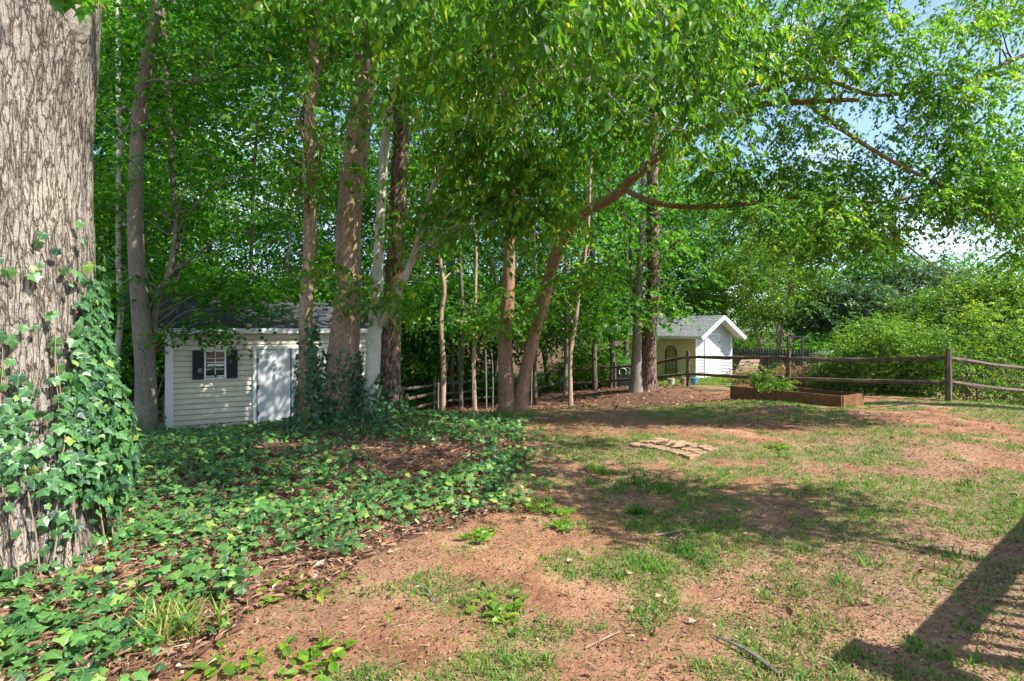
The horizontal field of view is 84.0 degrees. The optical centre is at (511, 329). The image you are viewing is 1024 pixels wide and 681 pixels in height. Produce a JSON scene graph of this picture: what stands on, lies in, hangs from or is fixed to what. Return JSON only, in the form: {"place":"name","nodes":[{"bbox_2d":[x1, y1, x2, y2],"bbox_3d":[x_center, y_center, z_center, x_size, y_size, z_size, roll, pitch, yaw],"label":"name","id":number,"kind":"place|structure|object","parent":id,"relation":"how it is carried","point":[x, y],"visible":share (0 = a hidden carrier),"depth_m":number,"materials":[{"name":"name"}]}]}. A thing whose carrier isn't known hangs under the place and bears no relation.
{"place":"outdoors","nodes":[
{"label":"outdoors","id":0,"kind":"place"},
{"bbox_2d":[0,332,1023,680],"bbox_3d":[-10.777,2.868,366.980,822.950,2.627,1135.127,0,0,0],"label":"ground","id":1,"kind":"structure","parent":0,"point":[580,608],"depth_m":3.89,"materials":[{"name":"brown soil"}]},
{"bbox_2d":[0,0,115,579],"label":"oak tree","id":2,"kind":"object","parent":1,"relation":"on","point":[49,61],"visible":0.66,"depth_m":3.66,"materials":[{"name":"grey plant"}]},
{"bbox_2d":[0,219,146,578],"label":"climbing ivy","id":3,"kind":"object","parent":2,"relation":"attached to","point":[84,423],"visible":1,"depth_m":3.78,"materials":[{"name":"green plant"}]},
{"bbox_2d":[129,414,170,433],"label":"climbing ivy","id":4,"kind":"object","parent":1,"relation":"on","point":[162,425],"visible":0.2,"depth_m":11.37,"materials":[{"name":"green plant"}]},
{"bbox_2d":[95,15,209,384],"bbox_3d":[-14.596,-4.313,21.513,8.538,15.511,6.404,0,0,33],"label":"forest tree","id":5,"kind":"object","parent":1,"relation":"on","point":[130,114],"visible":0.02,"depth_m":21.75,"materials":[{"name":"green plant"}]},
{"bbox_2d":[93,0,222,407],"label":"slim tree","id":6,"kind":"object","parent":1,"relation":"on","point":[118,132],"visible":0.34,"depth_m":13.95,"materials":[{"name":"green plant"}]},
{"bbox_2d":[94,8,236,420],"bbox_3d":[-10.310,-3.059,15.738,4.866,11.884,4.477,0,0,0],"label":"slim tree","id":7,"kind":"object","parent":1,"relation":"on","point":[171,176],"visible":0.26,"depth_m":15.47,"materials":[{"name":"green plant"}]},
{"bbox_2d":[114,59,282,298],"bbox_3d":[-13.136,-3.882,24.053,6.978,15.210,6.935,0,0,0],"label":"forest tree","id":8,"kind":"object","parent":1,"relation":"on","point":[239,159],"visible":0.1,"depth_m":24.13,"materials":[{"name":"green plant"}]},
{"bbox_2d":[146,72,295,291],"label":"forest tree","id":9,"kind":"object","parent":1,"relation":"on","point":[206,243],"visible":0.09,"depth_m":27.00,"materials":[{"name":"green plant"}]},
{"bbox_2d":[93,0,385,431],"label":"beech tree","id":10,"kind":"object","parent":1,"relation":"on","point":[145,337],"visible":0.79,"depth_m":11.41,"materials":[{"name":"green plant"}]},
{"bbox_2d":[182,23,340,281],"bbox_3d":[-10.047,-4.493,23.039,5.920,15.792,7.559,0,0,-27],"label":"forest tree","id":11,"kind":"object","parent":1,"relation":"on","point":[253,190],"visible":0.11,"depth_m":22.85,"materials":[{"name":"green plant"}]},
{"bbox_2d":[195,65,341,277],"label":"forest tree","id":12,"kind":"object","parent":1,"relation":"on","point":[290,234],"visible":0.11,"depth_m":25.49,"materials":[{"name":"green plant"}]},
{"bbox_2d":[158,299,381,431],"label":"storage shed","id":13,"kind":"structure","parent":1,"relation":"on","point":[197,392],"depth_m":12.74,"materials":[{"name":"beige wood"}]},
{"bbox_2d":[204,350,225,378],"bbox_3d":[-6.487,0.760,12.427,0.424,0.630,0.043,0,0,-31],"label":"window","id":14,"kind":"structure","parent":13,"relation":"in","point":[220,355],"depth_m":12.43,"materials":[{"name":"white glass"}]},
{"bbox_2d":[257,349,289,422],"bbox_3d":[-5.470,1.281,13.043,0.719,1.667,0.045,0,0,-31],"label":"door","id":15,"kind":"structure","parent":13,"relation":"in","point":[273,365],"depth_m":13.03,"materials":[{"name":"wood"}]},
{"bbox_2d":[291,348,322,415],"bbox_3d":[-4.817,1.281,13.411,0.719,1.667,0.087,0,0,-31],"label":"door","id":16,"kind":"structure","parent":13,"relation":"in","point":[293,351],"depth_m":13.25,"materials":[{"name":"wood"}]},
{"bbox_2d":[0,407,561,680],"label":"ground ivy","id":17,"kind":"object","parent":1,"relation":"on","point":[25,619],"visible":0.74,"depth_m":4.78,"materials":[{"name":"green plant"}]},
{"bbox_2d":[190,0,404,424],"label":"young hardwood","id":18,"kind":"object","parent":1,"relation":"on","point":[311,184],"visible":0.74,"depth_m":9.13,"materials":[{"name":"green plant"}]},
{"bbox_2d":[279,324,329,433],"bbox_3d":[-3.475,0.814,9.604,0.960,1.840,0.925,0,0,0],"label":"climbing ivy","id":19,"kind":"object","parent":18,"relation":"attached to","point":[314,377],"visible":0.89,"depth_m":9.46,"materials":[{"name":"green plant"}]},
{"bbox_2d":[242,30,387,190],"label":"forest tree","id":20,"kind":"object","parent":1,"relation":"on","point":[332,114],"visible":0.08,"depth_m":23.84,"materials":[{"name":"green plant"}]},
{"bbox_2d":[281,556,349,567],"bbox_3d":[-1.325,1.592,3.905,0.501,0.030,0.020,0,0,-28],"label":"fallen stick","id":21,"kind":"object","parent":1,"relation":"on","point":[303,563],"visible":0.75,"depth_m":3.84,"materials":[{"name":"beige wood"}]},
{"bbox_2d":[208,0,440,417],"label":"thick hardwood","id":22,"kind":"object","parent":1,"relation":"on","point":[346,336],"visible":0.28,"depth_m":10.11,"materials":[{"name":"brown plant"}]},
{"bbox_2d":[317,349,363,426],"bbox_3d":[-3.093,1.004,10.279,1.508,1.347,1.558,0,0,0],"label":"climbing ivy","id":23,"kind":"object","parent":22,"relation":"attached to","point":[331,401],"visible":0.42,"depth_m":9.97,"materials":[{"name":"green plant"}]},
{"bbox_2d":[99,364,628,416],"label":"undergrowth","id":24,"kind":"object","parent":1,"relation":"on","point":[427,399],"visible":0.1,"depth_m":24.57,"materials":[{"name":"green plant"}]},
{"bbox_2d":[379,77,409,411],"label":"pine tree","id":25,"kind":"object","parent":1,"relation":"on","point":[390,364],"visible":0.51,"depth_m":10.85,"materials":[{"name":"brown plant"}]},
{"bbox_2d":[380,385,418,416],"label":"climbing ivy","id":26,"kind":"object","parent":25,"relation":"attached to","point":[402,403],"visible":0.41,"depth_m":10.78,"materials":[{"name":"green plant"}]},
{"bbox_2d":[339,75,499,397],"bbox_3d":[-3.843,-4.698,25.148,7.472,15.893,7.164,0,0,0],"label":"forest tree","id":27,"kind":"object","parent":1,"relation":"on","point":[423,191],"visible":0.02,"depth_m":24.56,"materials":[{"name":"green plant"}]},
{"bbox_2d":[412,581,435,601],"bbox_3d":[-0.538,1.601,3.495,0.023,0.027,0.301,0,0,-35],"label":"fallen stick","id":28,"kind":"object","parent":1,"relation":"on","point":[428,591],"visible":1,"depth_m":3.45,"materials":[{"name":"grey wood"}]},
{"bbox_2d":[369,149,490,411],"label":"sapling","id":29,"kind":"object","parent":1,"relation":"on","point":[442,340],"visible":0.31,"depth_m":14.46,"materials":[{"name":"green plant"}]},
{"bbox_2d":[437,380,438,408],"bbox_3d":[-1.839,1.814,14.199,0.051,1.132,0.044,0,0,0],"label":"garden stake","id":30,"kind":"object","parent":1,"relation":"on","point":[438,396],"visible":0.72,"depth_m":14.18,"materials":[{"name":"grey metal"}]},
{"bbox_2d":[375,19,503,406],"bbox_3d":[-1.965,-4.772,22.625,6.982,15.897,6.844,0,0,-42],"label":"forest tree","id":31,"kind":"object","parent":1,"relation":"on","point":[452,396],"visible":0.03,"depth_m":22.07,"materials":[{"name":"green plant"}]},
{"bbox_2d":[472,362,472,410],"bbox_3d":[-0.971,1.550,14.003,0.044,1.499,0.051,0,0,0],"label":"garden stake","id":32,"kind":"object","parent":1,"relation":"on","point":[472,386],"visible":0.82,"depth_m":13.99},
{"bbox_2d":[401,164,547,410],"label":"sapling","id":33,"kind":"object","parent":1,"relation":"on","point":[454,327],"visible":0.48,"depth_m":14.95,"materials":[{"name":"green plant"}]},
{"bbox_2d":[413,170,550,409],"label":"slim tree","id":34,"kind":"object","parent":1,"relation":"on","point":[464,307],"visible":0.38,"depth_m":15.94,"materials":[{"name":"green plant"}]},
{"bbox_2d":[485,350,486,409],"bbox_3d":[-0.652,1.393,14.298,0.064,1.780,0.043,0,0,0],"label":"garden stake","id":35,"kind":"object","parent":1,"relation":"on","point":[485,381],"visible":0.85,"depth_m":14.28,"materials":[{"name":"grey wood"}]},
{"bbox_2d":[491,350,493,409],"bbox_3d":[-0.523,1.446,15.189,0.056,1.825,0.084,0,0,-41],"label":"garden stake","id":36,"kind":"object","parent":1,"relation":"on","point":[492,381],"visible":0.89,"depth_m":15.16,"materials":[{"name":"grey wood"}]},
{"bbox_2d":[436,89,582,386],"bbox_3d":[-0.590,-4.909,27.294,6.379,16.233,7.726,0,0,-24],"label":"forest tree","id":37,"kind":"object","parent":1,"relation":"on","point":[496,283],"visible":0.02,"depth_m":26.96,"materials":[{"name":"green plant"}]},
{"bbox_2d":[0,384,1023,680],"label":"leaf litter","id":38,"kind":"object","parent":1,"relation":"on","point":[258,580],"visible":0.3,"depth_m":4.09,"materials":[{"name":"brown plant"}]},
{"bbox_2d":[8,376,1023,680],"bbox_3d":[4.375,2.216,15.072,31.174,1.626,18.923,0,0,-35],"label":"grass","id":39,"kind":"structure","parent":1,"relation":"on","point":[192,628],"depth_m":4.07,"materials":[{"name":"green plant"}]},
{"bbox_2d":[230,0,808,420],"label":"beech tree","id":40,"kind":"object","parent":1,"relation":"on","point":[517,37],"visible":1,"depth_m":7.05,"materials":[{"name":"green plant"}]},
{"bbox_2d":[345,370,397,424],"bbox_3d":[-2.551,1.208,10.117,1.069,0.976,0.992,0,0,0],"label":"climbing ivy","id":41,"kind":"object","parent":40,"relation":"attached to","point":[379,409],"visible":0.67,"depth_m":9.92,"materials":[{"name":"green plant"}]},
{"bbox_2d":[530,373,531,407],"bbox_3d":[0.494,1.294,14.496,0.065,1.823,0.046,0,0,0],"label":"garden stake","id":42,"kind":"object","parent":1,"relation":"on","point":[531,392],"visible":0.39,"depth_m":14.48,"materials":[{"name":"grey wood"}]},
{"bbox_2d":[464,166,606,404],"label":"slim tree","id":43,"kind":"object","parent":1,"relation":"on","point":[560,298],"visible":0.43,"depth_m":17.31,"materials":[{"name":"green plant"}]},
{"bbox_2d":[93,0,1022,401],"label":"woods foliage","id":44,"kind":"object","parent":1,"relation":"on","point":[415,368],"visible":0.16,"depth_m":22.25,"materials":[{"name":"green plant"}]},
{"bbox_2d":[130,413,986,680],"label":"weeds","id":45,"kind":"object","parent":1,"relation":"on","point":[303,654],"visible":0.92,"depth_m":3.15,"materials":[{"name":"green plant"}]},
{"bbox_2d":[499,181,620,395],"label":"slim tree","id":46,"kind":"object","parent":1,"relation":"on","point":[565,374],"visible":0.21,"depth_m":20.45,"materials":[{"name":"green plant"}]},
{"bbox_2d":[100,349,1023,422],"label":"split rail fence","id":47,"kind":"object","parent":1,"relation":"on","point":[948,382],"visible":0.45,"depth_m":15.84,"materials":[{"name":"brown wood"}]},
{"bbox_2d":[569,350,570,404],"bbox_3d":[1.569,1.460,15.392,0.065,1.837,0.057,0,0,0],"label":"garden stake","id":48,"kind":"object","parent":1,"relation":"on","point":[569,375],"visible":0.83,"depth_m":15.37,"materials":[{"name":"grey wood"}]},
{"bbox_2d":[514,149,629,406],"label":"sapling","id":49,"kind":"object","parent":1,"relation":"on","point":[599,246],"visible":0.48,"depth_m":15.95,"materials":[{"name":"green plant"}]},
{"bbox_2d":[528,93,624,384],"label":"forest tree","id":50,"kind":"object","parent":1,"relation":"on","point":[543,358],"visible":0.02,"depth_m":29.03,"materials":[{"name":"green plant"}]},
{"bbox_2d":[534,104,632,376],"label":"forest tree","id":51,"kind":"object","parent":1,"relation":"on","point":[580,185],"visible":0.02,"depth_m":30.67,"materials":[{"name":"green plant"}]},
{"bbox_2d":[539,343,630,388],"bbox_3d":[3.973,1.897,27.576,4.958,2.954,3.618,0,0,-25],"label":"shrub","id":52,"kind":"object","parent":1,"relation":"on","point":[588,364],"visible":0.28,"depth_m":27.13,"materials":[{"name":"green plant"}]},
{"bbox_2d":[559,148,638,390],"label":"slim tree","id":53,"kind":"object","parent":1,"relation":"on","point":[594,371],"visible":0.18,"depth_m":23.92,"materials":[{"name":"green plant"}]},
{"bbox_2d":[584,631,620,649],"bbox_3d":[0.474,1.597,2.930,0.251,0.026,0.020,0,0,-34],"label":"fallen stick","id":54,"kind":"object","parent":1,"relation":"on","point":[594,643],"visible":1,"depth_m":2.91,"materials":[{"name":"beige wood"}]},
{"bbox_2d":[563,151,646,388],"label":"slim tree","id":55,"kind":"object","parent":1,"relation":"on","point":[612,354],"visible":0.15,"depth_m":24.90,"materials":[{"name":"green plant"}]},
{"bbox_2d":[616,367,629,387],"bbox_3d":[4.892,2.130,25.497,0.720,0.962,0.587,0,0,0],"label":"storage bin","id":56,"kind":"object","parent":1,"relation":"on","point":[624,374],"visible":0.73,"depth_m":25.25,"materials":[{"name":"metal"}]},
{"bbox_2d":[566,73,686,364],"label":"forest tree","id":57,"kind":"object","parent":1,"relation":"on","point":[626,338],"visible":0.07,"depth_m":27.07,"materials":[{"name":"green plant"}]},
{"bbox_2d":[565,158,728,392],"bbox_3d":[4.168,-1.784,17.986,5.202,7.836,5.581,0,0,16],"label":"twin stem tree","id":58,"kind":"object","parent":1,"relation":"on","point":[637,323],"visible":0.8,"depth_m":17.85,"materials":[{"name":"green plant"}]},
{"bbox_2d":[533,0,801,391],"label":"pine tree","id":59,"kind":"object","parent":1,"relation":"on","point":[649,368],"visible":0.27,"depth_m":18.00,"materials":[{"name":"brown plant"}]},
{"bbox_2d":[664,374,677,384],"bbox_3d":[5.820,1.825,20.802,0.420,0.465,0.408,0,0,-39],"label":"plant pot","id":60,"kind":"object","parent":1,"relation":"on","point":[671,381],"visible":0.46,"depth_m":20.71,"materials":[{"name":"ceramic"}]},
{"bbox_2d":[629,437,716,459],"bbox_3d":[2.168,1.568,7.707,0.630,0.159,1.020,0,0,-38],"label":"flat brick paving patch","id":61,"kind":"object","parent":1,"relation":"on","point":[679,444],"visible":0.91,"depth_m":7.58,"materials":[{"name":"brick"}]},
{"bbox_2d":[655,529,695,535],"bbox_3d":[1.305,1.601,4.502,0.401,0.024,0.019,0,0,-19],"label":"fallen stick","id":62,"kind":"object","parent":1,"relation":"on","point":[665,533],"visible":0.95,"depth_m":4.48,"materials":[{"name":"grey wood"}]},
{"bbox_2d":[595,183,764,316],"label":"broadleaf tree","id":63,"kind":"object","parent":1,"relation":"on","point":[705,245],"visible":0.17,"depth_m":32.25,"materials":[{"name":"green plant"}]},
{"bbox_2d":[678,371,685,384],"bbox_3d":[6.259,1.748,20.804,0.378,0.559,0.339,0,0,0],"label":"plant pot","id":64,"kind":"object","parent":1,"relation":"on","point":[682,381],"visible":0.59,"depth_m":20.70,"materials":[{"name":"ceramic"}]},
{"bbox_2d":[628,315,745,377],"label":"garden shed","id":65,"kind":"structure","parent":1,"relation":"on","point":[711,337],"depth_m":26.69,"materials":[{"name":"beige wood"}]},
{"bbox_2d":[665,345,676,374],"bbox_3d":[7.610,1.460,27.226,0.044,1.417,0.763,0,0,-29],"label":"garden trellis","id":66,"kind":"object","parent":65,"relation":"attached to","point":[666,369],"visible":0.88,"depth_m":27.13,"materials":[{"name":"black metal"}]},
{"bbox_2d":[706,336,719,376],"bbox_3d":[9.350,1.250,26.474,0.895,1.895,0.060,0,0,-29],"label":"door","id":67,"kind":"structure","parent":65,"relation":"in","point":[712,342],"depth_m":26.45,"materials":[{"name":"white wood"}]},
{"bbox_2d":[690,371,698,384],"bbox_3d":[6.673,1.770,20.832,0.399,0.513,0.374,0,0,0],"label":"plant pot","id":68,"kind":"object","parent":1,"relation":"on","point":[692,379],"visible":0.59,"depth_m":20.71,"materials":[{"name":"blue ceramic"}]},
{"bbox_2d":[618,155,832,315],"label":"broadleaf tree","id":69,"kind":"object","parent":1,"relation":"on","point":[727,227],"visible":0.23,"depth_m":31.77,"materials":[{"name":"green plant"}]},
{"bbox_2d":[454,0,1023,411],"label":"leaning twin tree","id":70,"kind":"object","parent":1,"relation":"on","point":[819,242],"visible":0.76,"depth_m":9.30,"materials":[{"name":"green plant"}]},
{"bbox_2d":[723,365,765,385],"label":"shrub","id":71,"kind":"object","parent":1,"relation":"on","point":[739,381],"visible":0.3,"depth_m":19.37,"materials":[{"name":"green plant"}]},
{"bbox_2d":[712,634,781,675],"bbox_3d":[1.145,1.579,2.788,0.034,0.030,0.402,0,0,-26],"label":"fallen stick","id":72,"kind":"object","parent":1,"relation":"on","point":[764,662],"visible":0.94,"depth_m":2.75,"materials":[{"name":"grey wood"}]},
{"bbox_2d":[734,359,759,373],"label":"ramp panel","id":73,"kind":"structure","parent":1,"relation":"on","point":[756,362],"depth_m":23.79,"materials":[{"name":"beige wood"}]},
{"bbox_2d":[732,336,794,374],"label":"shrub","id":74,"kind":"object","parent":1,"relation":"on","point":[752,345],"visible":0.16,"depth_m":32.57,"materials":[{"name":"green plant"}]},
{"bbox_2d":[676,233,857,374],"bbox_3d":[13.497,-1.185,29.158,9.225,7.896,6.907,0,0,0],"label":"crape myrtle","id":75,"kind":"object","parent":1,"relation":"on","point":[755,309],"visible":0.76,"depth_m":28.90,"materials":[{"name":"green plant"}]},
{"bbox_2d":[732,347,833,376],"bbox_3d":[12.772,1.600,26.527,0.055,1.475,5.416,0,0,-42],"label":"picket fence","id":76,"kind":"object","parent":1,"relation":"on","point":[745,353],"visible":0.38,"depth_m":26.95,"materials":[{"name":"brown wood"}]},
{"bbox_2d":[764,362,825,389],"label":"shrub","id":77,"kind":"object","parent":1,"relation":"on","point":[795,373],"visible":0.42,"depth_m":18.02,"materials":[{"name":"green plant"}]},
{"bbox_2d":[786,336,804,387],"bbox_3d":[10.223,1.163,20.500,0.665,1.882,0.080,0,0,0],"label":"garden arbor","id":78,"kind":"object","parent":1,"relation":"on","point":[802,345],"visible":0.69,"depth_m":20.46,"materials":[{"name":"brown wood"}]},
{"bbox_2d":[730,384,863,406],"bbox_3d":[6.681,1.657,13.516,1.045,0.482,2.698,0,0,-36],"label":"raised bed","id":79,"kind":"object","parent":1,"relation":"on","point":[826,397],"visible":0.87,"depth_m":13.07,"materials":[{"name":"wood"}]},
{"bbox_2d":[730,361,780,387],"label":"vegetable plant","id":80,"kind":"object","parent":79,"relation":"on","point":[757,374],"visible":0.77,"depth_m":14.16,"materials":[{"name":"green plant"}]},
{"bbox_2d":[749,373,799,393],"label":"vegetable plant","id":81,"kind":"object","parent":79,"relation":"on","point":[774,384],"visible":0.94,"depth_m":13.47,"materials":[{"name":"green plant"}]},
{"bbox_2d":[695,161,925,343],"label":"broadleaf tree","id":82,"kind":"object","parent":1,"relation":"on","point":[849,209],"visible":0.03,"depth_m":49.40,"materials":[{"name":"green plant"}]},
{"bbox_2d":[766,331,858,375],"bbox_3d":[14.661,1.504,27.442,4.501,3.013,3.746,0,0,0],"label":"shrub","id":83,"kind":"object","parent":1,"relation":"on","point":[815,345],"visible":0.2,"depth_m":27.29,"materials":[{"name":"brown plant"}]},
{"bbox_2d":[731,186,928,364],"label":"broadleaf tree","id":84,"kind":"object","parent":1,"relation":"on","point":[848,272],"visible":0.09,"depth_m":34.61,"materials":[{"name":"green plant"}]},
{"bbox_2d":[808,351,863,384],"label":"palm","id":85,"kind":"object","parent":1,"relation":"on","point":[824,353],"visible":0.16,"depth_m":18.98,"materials":[{"name":"plant"}]},
{"bbox_2d":[806,357,883,394],"bbox_3d":[10.975,1.616,18.480,2.733,1.773,2.374,0,0,0],"label":"shrub","id":86,"kind":"object","parent":1,"relation":"on","point":[848,377],"visible":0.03,"depth_m":18.16,"materials":[{"name":"green plant"}]},
{"bbox_2d":[776,269,924,347],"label":"magnolia tree","id":87,"kind":"object","parent":1,"relation":"on","point":[854,300],"visible":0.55,"depth_m":28.10,"materials":[{"name":"green plant"}]},
{"bbox_2d":[825,306,967,394],"bbox_3d":[13.433,1.078,20.000,4.760,3.806,3.652,0,0,0],"label":"shrub","id":88,"kind":"object","parent":1,"relation":"on","point":[884,320],"visible":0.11,"depth_m":19.77,"materials":[{"name":"green plant"}]},
{"bbox_2d":[803,293,1023,405],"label":"hedge","id":89,"kind":"object","parent":1,"relation":"on","point":[878,345],"visible":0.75,"depth_m":15.46,"materials":[{"name":"green plant"}]},
{"bbox_2d":[831,252,1002,363],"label":"magnolia tree","id":90,"kind":"object","parent":1,"relation":"on","point":[913,277],"visible":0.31,"depth_m":33.12,"materials":[{"name":"green plant"}]},
{"bbox_2d":[898,501,939,508],"bbox_3d":[3.758,1.621,5.277,0.352,0.037,0.020,0,0,26],"label":"fallen stick","id":91,"kind":"object","parent":1,"relation":"on","point":[920,503],"visible":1,"depth_m":5.26,"materials":[{"name":"beige wood"}]},
{"bbox_2d":[849,246,1023,308],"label":"broadleaf tree","id":92,"kind":"object","parent":1,"relation":"on","point":[965,263],"visible":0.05,"depth_m":43.86,"materials":[{"name":"green plant"}]},
{"bbox_2d":[924,544,952,548],"bbox_3d":[3.198,1.616,4.241,0.251,0.026,0.016,0,0,-5],"label":"fallen stick","id":93,"kind":"object","parent":1,"relation":"on","point":[933,546],"visible":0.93,"depth_m":4.24,"materials":[{"name":"grey wood"}]},
{"bbox_2d":[861,0,1023,316],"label":"willow oak","id":94,"kind":"object","parent":1,"relation":"on","point":[999,16],"visible":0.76,"depth_m":8.95,"materials":[{"name":"green plant"}]},
{"bbox_2d":[880,267,1023,383],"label":"broadleaf tree","id":95,"kind":"object","parent":1,"relation":"on","point":[946,299],"visible":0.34,"depth_m":25.59,"materials":[{"name":"green plant"}]},
{"bbox_2d":[920,267,1023,356],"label":"broadleaf tree","id":96,"kind":"object","parent":1,"relation":"on","point":[1013,282],"visible":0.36,"depth_m":23.87,"materials":[{"name":"green plant"}]},
{"bbox_2d":[922,244,1023,287],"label":"broadleaf tree","id":97,"kind":"object","parent":1,"relation":"on","point":[995,263],"visible":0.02,"depth_m":48.45,"materials":[{"name":"green plant"}]},
{"bbox_2d":[93,0,1023,331],"label":"sky","id":98,"kind":"structure","parent":0,"point":[864,125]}
]}

